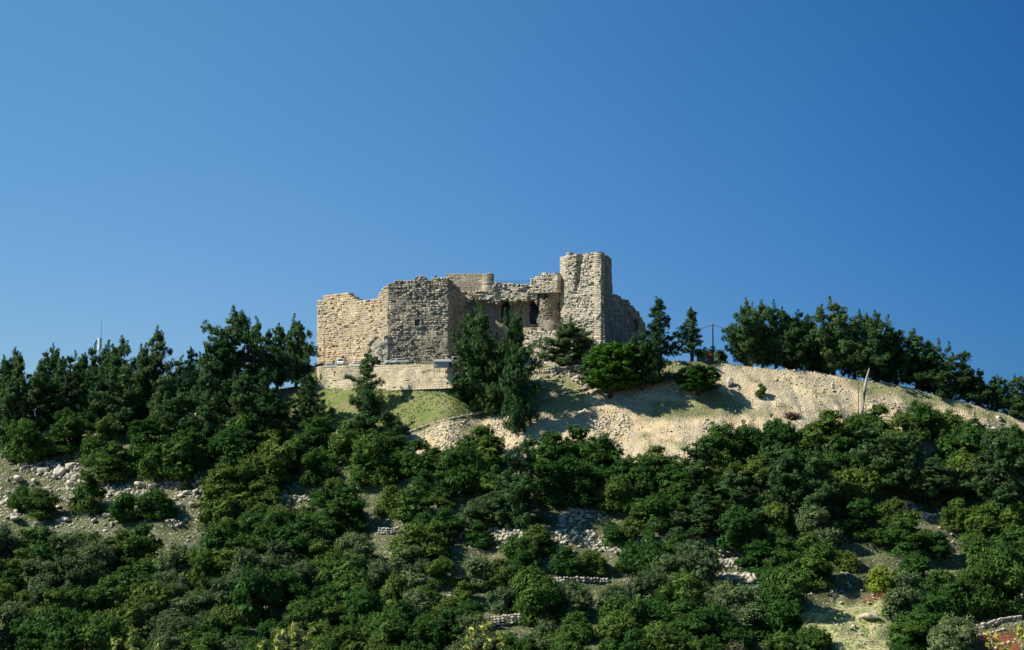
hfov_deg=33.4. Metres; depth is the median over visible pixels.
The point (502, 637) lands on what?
young tree
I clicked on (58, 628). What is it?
oak bush
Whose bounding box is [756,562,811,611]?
oak bush
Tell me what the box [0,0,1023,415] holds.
sky
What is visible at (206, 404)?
pine tree
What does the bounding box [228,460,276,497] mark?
oak bush
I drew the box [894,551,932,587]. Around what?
oak bush
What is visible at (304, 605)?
oak bush
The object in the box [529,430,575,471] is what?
oak bush
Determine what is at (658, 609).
oak bush
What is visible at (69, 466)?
boulder
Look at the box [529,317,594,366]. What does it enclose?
pine tree
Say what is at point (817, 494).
pine tree
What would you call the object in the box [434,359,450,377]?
kiosk
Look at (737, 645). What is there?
bare bush
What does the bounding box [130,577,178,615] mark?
oak bush
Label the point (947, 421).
oak bush
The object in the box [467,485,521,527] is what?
pine tree
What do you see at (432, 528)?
oak bush
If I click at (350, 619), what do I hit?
oak bush
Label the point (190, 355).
pine tree
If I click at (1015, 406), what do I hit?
pine tree
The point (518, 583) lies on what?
oak bush
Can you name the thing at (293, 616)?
oak bush
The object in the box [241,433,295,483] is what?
oak bush
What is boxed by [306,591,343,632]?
oak bush
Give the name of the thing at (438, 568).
oak bush
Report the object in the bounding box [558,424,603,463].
oak bush
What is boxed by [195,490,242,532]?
oak bush
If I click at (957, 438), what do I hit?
oak bush
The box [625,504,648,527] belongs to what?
oak bush
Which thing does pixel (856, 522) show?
oak bush
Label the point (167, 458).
oak bush
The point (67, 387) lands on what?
pine tree
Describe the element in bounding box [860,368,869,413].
dead tree
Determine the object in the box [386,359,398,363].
parked car
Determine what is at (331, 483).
oak bush
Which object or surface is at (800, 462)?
oak bush
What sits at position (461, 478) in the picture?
oak bush
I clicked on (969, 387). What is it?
pine tree
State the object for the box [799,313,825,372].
pine tree
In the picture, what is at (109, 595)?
oak bush
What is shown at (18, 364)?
pine tree
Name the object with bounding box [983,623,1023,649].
young tree
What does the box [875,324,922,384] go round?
pine tree
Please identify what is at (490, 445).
oak bush
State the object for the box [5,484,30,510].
oak bush
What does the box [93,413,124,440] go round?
oak bush
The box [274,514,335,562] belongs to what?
oak bush
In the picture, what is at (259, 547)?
oak bush
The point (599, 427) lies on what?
scree
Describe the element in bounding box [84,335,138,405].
pine tree
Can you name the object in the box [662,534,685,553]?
oak bush
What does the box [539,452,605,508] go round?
oak bush
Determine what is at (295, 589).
oak bush
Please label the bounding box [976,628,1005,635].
dry stone wall
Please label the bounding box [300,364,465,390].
retaining wall
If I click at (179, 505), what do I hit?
boulder
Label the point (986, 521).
fresh bush
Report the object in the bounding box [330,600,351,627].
oak bush
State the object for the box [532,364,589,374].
dry stone wall
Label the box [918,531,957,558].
oak bush
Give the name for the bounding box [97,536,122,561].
olive bush
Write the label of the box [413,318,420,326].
window frame
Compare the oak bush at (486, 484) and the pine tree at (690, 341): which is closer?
the oak bush at (486, 484)
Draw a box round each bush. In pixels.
[0,417,52,463]
[0,521,22,563]
[0,556,8,579]
[0,568,27,591]
[0,578,16,607]
[0,597,36,644]
[0,613,15,649]
[2,547,42,575]
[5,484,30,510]
[8,611,47,649]
[9,525,47,557]
[12,589,38,610]
[14,484,64,518]
[18,555,46,585]
[25,525,62,562]
[26,579,51,607]
[27,560,65,592]
[27,586,88,616]
[32,605,91,649]
[40,407,94,453]
[40,641,60,649]
[48,528,93,565]
[49,585,103,618]
[51,550,111,591]
[67,468,107,514]
[69,641,83,649]
[74,538,116,574]
[74,612,133,649]
[79,431,107,466]
[79,609,107,622]
[83,529,109,542]
[85,573,130,611]
[86,440,139,481]
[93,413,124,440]
[96,595,149,641]
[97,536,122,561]
[106,565,139,592]
[107,490,135,522]
[112,527,133,562]
[115,433,151,471]
[117,631,153,649]
[121,522,164,565]
[129,561,163,594]
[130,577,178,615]
[132,488,177,520]
[132,554,157,574]
[135,635,154,649]
[136,429,195,482]
[139,601,161,638]
[145,630,185,649]
[146,612,197,645]
[152,539,200,579]
[152,568,189,594]
[152,580,189,611]
[156,593,210,635]
[174,626,203,649]
[179,478,192,488]
[181,587,210,609]
[181,631,220,649]
[182,429,213,469]
[182,545,222,589]
[194,576,238,611]
[194,611,228,637]
[195,462,256,509]
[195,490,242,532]
[195,519,247,564]
[205,425,259,469]
[208,627,232,649]
[210,515,246,539]
[210,599,252,637]
[212,546,239,578]
[218,636,245,649]
[221,546,270,587]
[223,624,252,645]
[224,562,284,624]
[226,404,272,438]
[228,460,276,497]
[229,509,265,538]
[235,533,268,556]
[239,479,282,514]
[240,636,270,649]
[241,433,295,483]
[251,508,296,549]
[254,416,293,449]
[255,618,281,646]
[256,504,276,525]
[257,540,299,574]
[264,500,297,526]
[266,568,309,608]
[267,644,290,649]
[269,611,312,648]
[271,628,312,649]
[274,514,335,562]
[282,558,320,592]
[282,594,317,629]
[286,433,328,469]
[295,504,318,530]
[297,447,338,486]
[297,619,338,645]
[301,413,339,451]
[304,538,344,586]
[306,581,341,604]
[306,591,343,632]
[307,484,331,506]
[310,483,371,531]
[311,503,357,543]
[311,548,368,591]
[311,634,339,649]
[323,477,346,490]
[327,414,369,461]
[327,612,362,639]
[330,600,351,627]
[331,624,368,649]
[332,568,374,602]
[334,529,368,558]
[340,427,394,478]
[341,585,389,626]
[346,460,376,487]
[351,541,389,564]
[358,608,411,649]
[358,636,376,648]
[359,556,398,594]
[361,448,401,485]
[363,630,397,649]
[371,484,400,517]
[377,568,416,607]
[384,431,415,457]
[386,543,431,577]
[387,483,439,521]
[387,522,448,564]
[388,596,415,627]
[392,436,445,477]
[394,639,436,649]
[396,572,440,601]
[402,613,447,649]
[404,589,437,626]
[407,468,436,497]
[409,509,441,534]
[411,520,454,556]
[419,578,446,611]
[419,610,448,641]
[422,555,459,585]
[428,506,467,536]
[429,450,464,479]
[430,479,453,497]
[430,594,463,614]
[435,492,456,508]
[435,606,464,639]
[441,441,493,495]
[442,640,463,649]
[452,580,479,602]
[452,627,505,649]
[454,424,507,467]
[454,598,486,623]
[454,610,496,642]
[456,497,493,525]
[459,554,496,589]
[464,521,495,547]
[467,471,502,504]
[480,557,512,587]
[485,584,518,614]
[494,631,530,649]
[497,533,542,568]
[499,482,509,488]
[503,550,530,583]
[508,560,544,607]
[512,573,567,627]
[516,635,539,649]
[523,524,558,553]
[525,619,565,649]
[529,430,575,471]
[529,463,570,505]
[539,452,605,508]
[542,629,566,649]
[547,545,588,575]
[549,625,595,649]
[551,578,598,617]
[557,611,600,644]
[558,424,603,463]
[575,548,609,576]
[580,431,625,468]
[585,464,616,500]
[593,609,642,649]
[594,474,636,513]
[595,583,630,611]
[596,592,649,628]
[600,638,625,649]
[601,521,627,547]
[611,453,652,486]
[613,552,631,572]
[615,537,664,573]
[618,519,640,540]
[620,627,654,649]
[624,567,670,604]
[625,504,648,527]
[627,490,686,530]
[628,454,658,495]
[631,620,689,649]
[635,445,673,471]
[637,563,650,577]
[641,528,655,540]
[642,593,673,625]
[645,552,694,588]
[652,458,696,494]
[653,479,667,497]
[653,567,712,620]
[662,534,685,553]
[662,544,679,566]
[666,526,690,543]
[667,477,706,512]
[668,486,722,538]
[669,598,713,646]
[673,535,723,583]
[685,640,709,649]
[690,634,726,649]
[694,419,749,466]
[695,448,748,500]
[695,601,737,640]
[701,578,737,615]
[710,497,724,520]
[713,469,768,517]
[713,504,764,552]
[714,348,727,363]
[718,627,757,649]
[725,641,745,649]
[726,486,760,510]
[726,582,767,639]
[730,419,774,462]
[732,539,777,572]
[733,445,768,462]
[739,453,771,496]
[746,591,804,642]
[753,557,779,584]
[755,383,766,396]
[756,514,766,525]
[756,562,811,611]
[759,523,786,548]
[759,630,801,649]
[760,500,792,533]
[763,413,799,455]
[763,444,820,497]
[766,537,806,569]
[782,422,824,456]
[782,531,843,589]
[784,411,802,418]
[785,514,796,532]
[792,503,844,551]
[796,621,836,649]
[804,407,856,445]
[809,439,844,470]
[821,432,866,473]
[821,501,840,521]
[827,465,879,506]
[833,497,878,538]
[833,550,861,572]
[838,491,872,513]
[842,411,876,450]
[861,402,899,440]
[862,468,891,496]
[862,563,898,593]
[865,518,900,544]
[866,442,919,482]
[870,497,923,534]
[879,569,927,621]
[881,412,925,454]
[882,517,929,557]
[884,608,933,649]
[889,636,918,649]
[890,396,943,441]
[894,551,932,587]
[899,467,931,497]
[910,589,975,646]
[916,529,935,545]
[917,408,968,442]
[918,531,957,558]
[918,567,968,613]
[926,610,982,649]
[930,422,983,462]
[937,497,971,532]
[939,568,999,620]
[941,447,988,499]
[941,487,966,508]
[952,544,1023,619]
[953,500,1023,542]
[960,528,993,563]
[965,417,986,433]
[973,428,1011,464]
[983,540,1023,565]
[988,524,1023,562]
[997,501,1023,527]
[1003,422,1023,459]
[1017,481,1023,496]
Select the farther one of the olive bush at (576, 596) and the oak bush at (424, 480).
the oak bush at (424, 480)
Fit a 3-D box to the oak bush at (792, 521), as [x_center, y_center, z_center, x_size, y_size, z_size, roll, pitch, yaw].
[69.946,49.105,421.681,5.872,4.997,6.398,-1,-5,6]
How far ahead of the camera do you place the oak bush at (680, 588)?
380.30 m
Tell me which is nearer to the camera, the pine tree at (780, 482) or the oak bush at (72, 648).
the oak bush at (72, 648)
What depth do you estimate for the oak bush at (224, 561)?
403.95 m
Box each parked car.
[323,363,338,365]
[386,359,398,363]
[395,358,408,363]
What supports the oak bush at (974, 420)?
on the hillside
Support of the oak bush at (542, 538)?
on the hillside
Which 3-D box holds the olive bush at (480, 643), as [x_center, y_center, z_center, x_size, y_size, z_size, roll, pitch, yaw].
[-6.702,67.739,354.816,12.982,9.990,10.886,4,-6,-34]
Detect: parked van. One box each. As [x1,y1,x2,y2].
[337,358,347,365]
[450,356,461,362]
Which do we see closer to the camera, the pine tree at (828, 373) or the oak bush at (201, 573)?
the oak bush at (201, 573)
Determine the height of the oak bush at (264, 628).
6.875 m
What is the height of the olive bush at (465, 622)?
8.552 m
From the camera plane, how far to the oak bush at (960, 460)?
447.00 m
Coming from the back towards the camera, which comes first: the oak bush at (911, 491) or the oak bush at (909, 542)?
the oak bush at (911, 491)
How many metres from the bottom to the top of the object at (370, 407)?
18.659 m
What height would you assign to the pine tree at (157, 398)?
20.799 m
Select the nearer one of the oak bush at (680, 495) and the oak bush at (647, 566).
the oak bush at (647, 566)
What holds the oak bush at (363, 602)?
on the hillside
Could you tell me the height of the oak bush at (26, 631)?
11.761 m
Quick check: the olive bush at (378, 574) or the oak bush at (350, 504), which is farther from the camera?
the oak bush at (350, 504)
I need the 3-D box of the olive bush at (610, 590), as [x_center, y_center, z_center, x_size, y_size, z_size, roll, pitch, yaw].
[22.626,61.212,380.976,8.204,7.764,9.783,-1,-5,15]
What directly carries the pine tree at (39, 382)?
on the hillside
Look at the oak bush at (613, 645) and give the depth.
352.11 m
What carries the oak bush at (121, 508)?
on the hillside
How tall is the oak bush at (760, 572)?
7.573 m
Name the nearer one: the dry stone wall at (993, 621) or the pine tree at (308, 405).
the dry stone wall at (993, 621)
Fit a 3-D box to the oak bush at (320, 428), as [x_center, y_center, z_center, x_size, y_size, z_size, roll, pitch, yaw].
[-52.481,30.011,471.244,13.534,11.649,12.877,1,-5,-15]
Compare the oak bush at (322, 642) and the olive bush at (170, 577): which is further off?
the olive bush at (170, 577)
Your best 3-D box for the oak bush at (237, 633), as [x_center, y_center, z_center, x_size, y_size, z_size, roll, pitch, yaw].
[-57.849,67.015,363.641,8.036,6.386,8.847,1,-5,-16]
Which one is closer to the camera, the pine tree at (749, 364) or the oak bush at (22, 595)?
the oak bush at (22, 595)
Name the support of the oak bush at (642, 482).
on the hillside
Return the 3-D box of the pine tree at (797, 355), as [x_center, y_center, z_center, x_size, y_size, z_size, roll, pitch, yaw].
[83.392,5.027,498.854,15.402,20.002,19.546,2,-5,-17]
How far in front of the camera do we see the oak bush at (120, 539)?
419.93 m
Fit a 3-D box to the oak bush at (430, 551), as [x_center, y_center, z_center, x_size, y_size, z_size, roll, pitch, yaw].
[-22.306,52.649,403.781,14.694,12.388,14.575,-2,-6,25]
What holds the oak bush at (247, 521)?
on the hillside
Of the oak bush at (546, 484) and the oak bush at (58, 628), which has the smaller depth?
the oak bush at (58, 628)
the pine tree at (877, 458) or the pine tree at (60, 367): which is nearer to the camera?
the pine tree at (877, 458)
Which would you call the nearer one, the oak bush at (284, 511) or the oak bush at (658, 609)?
the oak bush at (658, 609)
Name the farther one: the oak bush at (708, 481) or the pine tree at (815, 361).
the pine tree at (815, 361)
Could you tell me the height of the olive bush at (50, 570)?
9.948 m
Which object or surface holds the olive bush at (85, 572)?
on the hillside
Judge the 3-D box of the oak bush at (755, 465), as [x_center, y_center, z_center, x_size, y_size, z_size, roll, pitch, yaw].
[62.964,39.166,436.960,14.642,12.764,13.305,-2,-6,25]
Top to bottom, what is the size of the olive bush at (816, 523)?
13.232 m
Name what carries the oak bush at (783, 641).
on the hillside
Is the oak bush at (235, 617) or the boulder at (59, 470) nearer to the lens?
the oak bush at (235, 617)
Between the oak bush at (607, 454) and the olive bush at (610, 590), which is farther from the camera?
the oak bush at (607, 454)
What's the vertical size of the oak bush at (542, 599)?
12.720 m
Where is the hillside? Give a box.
[0,361,1023,649]
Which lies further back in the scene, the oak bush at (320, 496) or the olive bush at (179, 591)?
the oak bush at (320, 496)
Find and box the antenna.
[98,320,101,354]
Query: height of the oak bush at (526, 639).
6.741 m
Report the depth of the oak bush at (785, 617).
367.59 m
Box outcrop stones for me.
[0,368,943,582]
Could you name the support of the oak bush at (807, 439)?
on the hillside
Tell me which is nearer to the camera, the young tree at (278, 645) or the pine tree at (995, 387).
the young tree at (278, 645)
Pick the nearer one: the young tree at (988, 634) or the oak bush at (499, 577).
the young tree at (988, 634)
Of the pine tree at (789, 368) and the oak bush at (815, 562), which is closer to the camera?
the oak bush at (815, 562)
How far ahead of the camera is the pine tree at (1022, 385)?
495.40 m
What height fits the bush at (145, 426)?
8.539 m
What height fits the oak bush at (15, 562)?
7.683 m
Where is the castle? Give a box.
[316,252,646,365]
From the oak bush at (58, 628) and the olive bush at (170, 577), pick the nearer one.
the oak bush at (58, 628)
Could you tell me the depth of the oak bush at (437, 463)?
439.82 m
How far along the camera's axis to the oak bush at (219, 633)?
361.13 m
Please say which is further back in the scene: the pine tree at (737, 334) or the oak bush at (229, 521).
the pine tree at (737, 334)
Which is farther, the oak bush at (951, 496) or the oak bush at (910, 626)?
the oak bush at (951, 496)
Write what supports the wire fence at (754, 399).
on the hillside
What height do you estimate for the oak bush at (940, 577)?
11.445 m
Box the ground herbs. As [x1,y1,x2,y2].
[0,360,1023,649]
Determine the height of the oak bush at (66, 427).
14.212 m
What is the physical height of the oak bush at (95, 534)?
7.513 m
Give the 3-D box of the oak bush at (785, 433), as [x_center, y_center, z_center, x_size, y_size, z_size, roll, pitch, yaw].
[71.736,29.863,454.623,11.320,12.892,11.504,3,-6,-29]
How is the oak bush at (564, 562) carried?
on the hillside
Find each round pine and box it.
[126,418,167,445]
[578,340,642,398]
[673,364,721,395]
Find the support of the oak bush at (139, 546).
on the hillside
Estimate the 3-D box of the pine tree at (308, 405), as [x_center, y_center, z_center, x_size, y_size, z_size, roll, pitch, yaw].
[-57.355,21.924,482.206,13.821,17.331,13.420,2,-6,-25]
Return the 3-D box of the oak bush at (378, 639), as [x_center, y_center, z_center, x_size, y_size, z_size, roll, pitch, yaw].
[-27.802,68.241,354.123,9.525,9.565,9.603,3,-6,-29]
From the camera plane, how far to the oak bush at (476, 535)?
412.43 m
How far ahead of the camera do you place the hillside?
460.18 m
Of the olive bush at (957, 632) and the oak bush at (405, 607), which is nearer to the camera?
the olive bush at (957, 632)
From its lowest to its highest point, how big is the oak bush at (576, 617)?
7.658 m
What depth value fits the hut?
502.55 m
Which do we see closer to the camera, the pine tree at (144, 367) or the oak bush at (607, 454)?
the oak bush at (607, 454)
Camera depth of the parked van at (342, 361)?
499.90 m
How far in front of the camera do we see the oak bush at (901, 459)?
444.73 m
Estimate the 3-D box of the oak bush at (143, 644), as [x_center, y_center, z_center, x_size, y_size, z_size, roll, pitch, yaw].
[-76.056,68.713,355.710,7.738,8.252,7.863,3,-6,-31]
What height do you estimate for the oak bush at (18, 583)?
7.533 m
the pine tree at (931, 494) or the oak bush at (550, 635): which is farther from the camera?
the pine tree at (931, 494)
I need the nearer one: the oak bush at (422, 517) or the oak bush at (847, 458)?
the oak bush at (422, 517)
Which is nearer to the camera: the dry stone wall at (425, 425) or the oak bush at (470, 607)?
the oak bush at (470, 607)
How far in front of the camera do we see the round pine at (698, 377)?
474.71 m
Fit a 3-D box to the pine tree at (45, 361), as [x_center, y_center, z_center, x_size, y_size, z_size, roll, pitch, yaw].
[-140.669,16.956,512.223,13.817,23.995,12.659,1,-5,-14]
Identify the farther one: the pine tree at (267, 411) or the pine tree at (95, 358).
the pine tree at (95, 358)
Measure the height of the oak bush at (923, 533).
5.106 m
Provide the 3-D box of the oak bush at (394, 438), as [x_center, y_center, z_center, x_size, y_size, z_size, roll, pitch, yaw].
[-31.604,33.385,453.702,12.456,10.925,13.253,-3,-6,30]
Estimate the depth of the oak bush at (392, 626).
360.16 m
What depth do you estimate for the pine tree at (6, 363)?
504.42 m
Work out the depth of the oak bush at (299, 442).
462.25 m
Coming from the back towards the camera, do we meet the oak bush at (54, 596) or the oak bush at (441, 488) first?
the oak bush at (441, 488)
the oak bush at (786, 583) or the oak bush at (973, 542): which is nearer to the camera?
the oak bush at (786, 583)
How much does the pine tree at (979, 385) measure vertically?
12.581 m
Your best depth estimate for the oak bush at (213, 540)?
412.35 m
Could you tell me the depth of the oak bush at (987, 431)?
463.27 m
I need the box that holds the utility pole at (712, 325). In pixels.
[709,323,715,362]
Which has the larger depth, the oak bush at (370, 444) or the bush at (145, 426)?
the bush at (145, 426)
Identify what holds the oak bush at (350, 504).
on the hillside
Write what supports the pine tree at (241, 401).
on the hillside
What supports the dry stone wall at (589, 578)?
on the hillside
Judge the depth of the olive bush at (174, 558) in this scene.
404.41 m
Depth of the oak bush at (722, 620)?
365.97 m
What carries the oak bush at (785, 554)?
on the hillside
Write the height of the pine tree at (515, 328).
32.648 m
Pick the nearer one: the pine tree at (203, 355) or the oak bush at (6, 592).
the oak bush at (6, 592)
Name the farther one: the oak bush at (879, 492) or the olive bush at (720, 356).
the olive bush at (720, 356)
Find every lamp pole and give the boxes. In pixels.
[408,329,409,363]
[571,341,572,372]
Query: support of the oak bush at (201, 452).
on the hillside
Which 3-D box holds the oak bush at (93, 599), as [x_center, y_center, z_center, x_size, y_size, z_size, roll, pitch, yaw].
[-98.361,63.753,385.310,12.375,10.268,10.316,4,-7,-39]
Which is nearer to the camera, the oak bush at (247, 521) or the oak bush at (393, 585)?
the oak bush at (393, 585)
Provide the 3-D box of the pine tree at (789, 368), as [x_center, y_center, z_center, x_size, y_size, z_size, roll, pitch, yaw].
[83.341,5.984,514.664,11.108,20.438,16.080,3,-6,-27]
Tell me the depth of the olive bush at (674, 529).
413.92 m
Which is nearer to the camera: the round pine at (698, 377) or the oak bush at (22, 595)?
the oak bush at (22, 595)
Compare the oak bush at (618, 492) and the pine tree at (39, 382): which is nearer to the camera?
the oak bush at (618, 492)
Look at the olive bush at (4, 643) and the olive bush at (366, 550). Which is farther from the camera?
the olive bush at (366, 550)
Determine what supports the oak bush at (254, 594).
on the hillside
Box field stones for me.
[0,360,1023,649]
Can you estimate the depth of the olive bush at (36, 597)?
390.17 m
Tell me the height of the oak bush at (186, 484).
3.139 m
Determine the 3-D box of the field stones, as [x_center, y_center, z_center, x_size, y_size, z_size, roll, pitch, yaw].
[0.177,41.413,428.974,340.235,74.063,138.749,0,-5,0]
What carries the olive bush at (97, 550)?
on the hillside
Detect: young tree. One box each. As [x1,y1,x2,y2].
[111,625,138,649]
[152,641,163,649]
[257,621,315,649]
[463,621,508,649]
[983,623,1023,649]
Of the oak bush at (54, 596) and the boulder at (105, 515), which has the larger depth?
the boulder at (105, 515)
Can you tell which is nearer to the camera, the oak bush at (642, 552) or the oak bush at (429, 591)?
the oak bush at (429, 591)
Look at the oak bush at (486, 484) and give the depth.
432.90 m
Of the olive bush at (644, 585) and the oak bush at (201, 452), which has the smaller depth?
the olive bush at (644, 585)
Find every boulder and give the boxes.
[10,516,19,519]
[14,475,22,481]
[36,467,49,473]
[52,464,66,475]
[60,516,69,520]
[65,462,75,470]
[70,473,78,480]
[102,513,110,517]
[134,481,144,487]
[147,484,156,488]
[175,502,183,508]
[189,501,194,507]
[578,408,591,414]
[725,377,733,386]
[861,613,878,618]
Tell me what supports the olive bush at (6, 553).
on the hillside
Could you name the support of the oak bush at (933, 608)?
on the hillside
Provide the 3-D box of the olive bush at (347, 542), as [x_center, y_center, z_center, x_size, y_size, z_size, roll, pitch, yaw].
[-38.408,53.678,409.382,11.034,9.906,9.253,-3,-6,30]
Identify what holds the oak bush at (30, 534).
on the hillside
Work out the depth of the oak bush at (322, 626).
360.73 m
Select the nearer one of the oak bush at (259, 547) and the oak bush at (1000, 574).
the oak bush at (1000, 574)
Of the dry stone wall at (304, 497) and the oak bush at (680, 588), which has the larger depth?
the dry stone wall at (304, 497)
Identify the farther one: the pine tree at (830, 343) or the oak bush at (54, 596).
the pine tree at (830, 343)
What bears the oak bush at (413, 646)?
on the hillside
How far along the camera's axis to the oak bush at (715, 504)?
424.04 m
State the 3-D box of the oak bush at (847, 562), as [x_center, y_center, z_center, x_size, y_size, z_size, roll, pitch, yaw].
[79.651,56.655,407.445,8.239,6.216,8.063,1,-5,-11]
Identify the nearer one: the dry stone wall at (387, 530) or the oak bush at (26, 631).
the oak bush at (26, 631)
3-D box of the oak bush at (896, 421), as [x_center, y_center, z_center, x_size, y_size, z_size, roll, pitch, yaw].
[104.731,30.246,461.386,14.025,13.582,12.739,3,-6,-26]
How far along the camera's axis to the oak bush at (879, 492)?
439.47 m
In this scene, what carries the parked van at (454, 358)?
on the hillside
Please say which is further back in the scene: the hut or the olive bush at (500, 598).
the hut
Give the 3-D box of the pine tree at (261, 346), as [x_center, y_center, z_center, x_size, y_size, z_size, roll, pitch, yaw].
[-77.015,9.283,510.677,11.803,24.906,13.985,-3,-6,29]
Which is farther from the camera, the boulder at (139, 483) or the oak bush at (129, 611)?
the boulder at (139, 483)
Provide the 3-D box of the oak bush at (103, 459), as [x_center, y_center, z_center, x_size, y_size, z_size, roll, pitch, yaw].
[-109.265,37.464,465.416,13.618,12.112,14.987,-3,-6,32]
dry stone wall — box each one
[279,495,309,500]
[378,526,399,534]
[405,409,501,433]
[487,613,521,625]
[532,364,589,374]
[536,387,589,400]
[546,576,608,582]
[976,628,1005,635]
[980,615,1022,628]
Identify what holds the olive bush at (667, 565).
on the hillside
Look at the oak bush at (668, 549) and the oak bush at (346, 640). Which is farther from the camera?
the oak bush at (668, 549)
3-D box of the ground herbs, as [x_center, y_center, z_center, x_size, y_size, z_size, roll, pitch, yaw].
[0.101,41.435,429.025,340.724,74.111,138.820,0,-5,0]
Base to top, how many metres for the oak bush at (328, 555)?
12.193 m
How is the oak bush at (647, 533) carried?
on the hillside
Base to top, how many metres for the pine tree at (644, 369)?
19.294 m
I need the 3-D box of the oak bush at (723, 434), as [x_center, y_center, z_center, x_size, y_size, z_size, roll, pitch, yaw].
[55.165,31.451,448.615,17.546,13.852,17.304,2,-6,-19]
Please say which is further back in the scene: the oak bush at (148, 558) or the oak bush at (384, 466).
the oak bush at (384, 466)
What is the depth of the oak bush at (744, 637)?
362.82 m
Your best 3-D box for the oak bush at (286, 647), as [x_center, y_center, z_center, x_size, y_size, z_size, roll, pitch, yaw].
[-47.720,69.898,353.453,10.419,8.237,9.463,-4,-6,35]
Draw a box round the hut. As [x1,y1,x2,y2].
[696,353,711,362]
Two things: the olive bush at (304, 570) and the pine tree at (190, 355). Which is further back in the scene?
the pine tree at (190, 355)
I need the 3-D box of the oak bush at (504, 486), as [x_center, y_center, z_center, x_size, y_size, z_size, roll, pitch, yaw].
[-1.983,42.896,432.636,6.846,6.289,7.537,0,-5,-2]
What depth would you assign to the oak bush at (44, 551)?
419.23 m
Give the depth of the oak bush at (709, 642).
356.31 m
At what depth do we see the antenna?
523.18 m
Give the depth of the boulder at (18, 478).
467.06 m
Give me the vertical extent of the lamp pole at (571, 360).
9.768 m
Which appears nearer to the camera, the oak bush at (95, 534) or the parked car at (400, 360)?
the oak bush at (95, 534)
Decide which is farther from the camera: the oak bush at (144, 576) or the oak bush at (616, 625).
the oak bush at (144, 576)
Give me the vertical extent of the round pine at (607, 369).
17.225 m
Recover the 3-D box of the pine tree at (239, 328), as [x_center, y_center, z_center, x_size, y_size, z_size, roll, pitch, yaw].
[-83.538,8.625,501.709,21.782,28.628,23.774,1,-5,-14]
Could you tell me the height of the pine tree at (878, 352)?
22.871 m
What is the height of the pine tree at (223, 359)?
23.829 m
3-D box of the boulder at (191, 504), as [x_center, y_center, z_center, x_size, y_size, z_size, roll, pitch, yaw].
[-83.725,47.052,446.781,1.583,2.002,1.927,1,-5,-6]
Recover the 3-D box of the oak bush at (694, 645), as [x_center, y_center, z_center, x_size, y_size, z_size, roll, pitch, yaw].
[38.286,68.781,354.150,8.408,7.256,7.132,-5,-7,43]
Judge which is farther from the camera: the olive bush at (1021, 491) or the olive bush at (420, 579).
the olive bush at (1021, 491)
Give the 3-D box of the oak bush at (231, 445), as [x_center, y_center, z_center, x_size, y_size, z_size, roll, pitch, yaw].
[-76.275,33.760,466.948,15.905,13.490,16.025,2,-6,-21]
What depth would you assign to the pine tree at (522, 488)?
420.41 m
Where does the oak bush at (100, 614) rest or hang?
on the hillside
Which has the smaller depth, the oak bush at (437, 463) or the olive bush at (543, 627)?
the olive bush at (543, 627)
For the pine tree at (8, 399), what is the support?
on the hillside
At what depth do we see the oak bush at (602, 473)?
431.45 m
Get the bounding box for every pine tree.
[0,346,35,419]
[0,355,17,415]
[0,379,32,444]
[8,364,67,428]
[20,343,65,408]
[37,369,91,424]
[45,350,73,411]
[56,350,80,393]
[66,354,97,413]
[67,366,116,430]
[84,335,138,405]
[84,339,103,392]
[89,339,122,396]
[89,358,150,434]
[121,342,158,412]
[125,371,177,434]
[128,325,181,407]
[149,387,208,442]
[158,354,193,406]
[180,333,255,410]
[184,346,200,399]
[186,351,212,394]
[186,364,229,439]
[192,305,265,393]
[204,369,272,441]
[238,316,274,392]
[242,396,286,449]
[248,367,291,420]
[256,313,320,387]
[256,322,298,389]
[281,372,337,430]
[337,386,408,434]
[343,349,386,413]
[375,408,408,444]
[445,366,485,401]
[449,298,505,409]
[454,331,509,415]
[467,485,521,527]
[479,435,552,529]
[498,300,542,401]
[500,341,541,433]
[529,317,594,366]
[625,327,659,390]
[637,296,690,357]
[639,338,678,385]
[668,306,717,361]
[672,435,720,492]
[721,298,766,365]
[734,299,783,367]
[740,315,760,366]
[747,440,819,519]
[753,299,808,368]
[771,309,823,369]
[774,319,803,369]
[789,446,843,520]
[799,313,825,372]
[808,295,868,375]
[813,320,830,374]
[836,309,877,378]
[840,310,905,381]
[840,421,912,496]
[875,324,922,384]
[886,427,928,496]
[894,327,947,389]
[896,454,973,508]
[913,337,955,394]
[926,350,978,400]
[941,423,1023,513]
[953,362,977,402]
[961,368,991,406]
[982,374,1011,410]
[995,373,1023,420]
[1007,375,1023,418]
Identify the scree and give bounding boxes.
[402,363,1008,468]
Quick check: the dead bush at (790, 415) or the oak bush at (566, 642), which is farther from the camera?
the dead bush at (790, 415)
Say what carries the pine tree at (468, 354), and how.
on the hillside
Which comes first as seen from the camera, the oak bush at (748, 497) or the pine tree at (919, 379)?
the oak bush at (748, 497)
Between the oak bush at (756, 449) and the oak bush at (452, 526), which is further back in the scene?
the oak bush at (756, 449)
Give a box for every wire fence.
[408,405,501,432]
[711,390,800,411]
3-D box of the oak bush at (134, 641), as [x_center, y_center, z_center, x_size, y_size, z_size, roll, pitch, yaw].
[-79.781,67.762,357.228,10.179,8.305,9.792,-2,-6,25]
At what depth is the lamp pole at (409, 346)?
485.30 m
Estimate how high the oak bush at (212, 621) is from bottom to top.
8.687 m
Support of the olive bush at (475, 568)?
on the hillside
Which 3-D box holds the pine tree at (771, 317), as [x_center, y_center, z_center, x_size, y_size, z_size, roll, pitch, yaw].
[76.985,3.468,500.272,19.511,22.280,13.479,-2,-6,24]
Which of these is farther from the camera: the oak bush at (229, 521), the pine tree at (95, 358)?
the pine tree at (95, 358)
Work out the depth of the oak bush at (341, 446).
456.96 m
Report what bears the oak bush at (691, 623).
on the hillside
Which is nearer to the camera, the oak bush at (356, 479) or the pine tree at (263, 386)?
the oak bush at (356, 479)

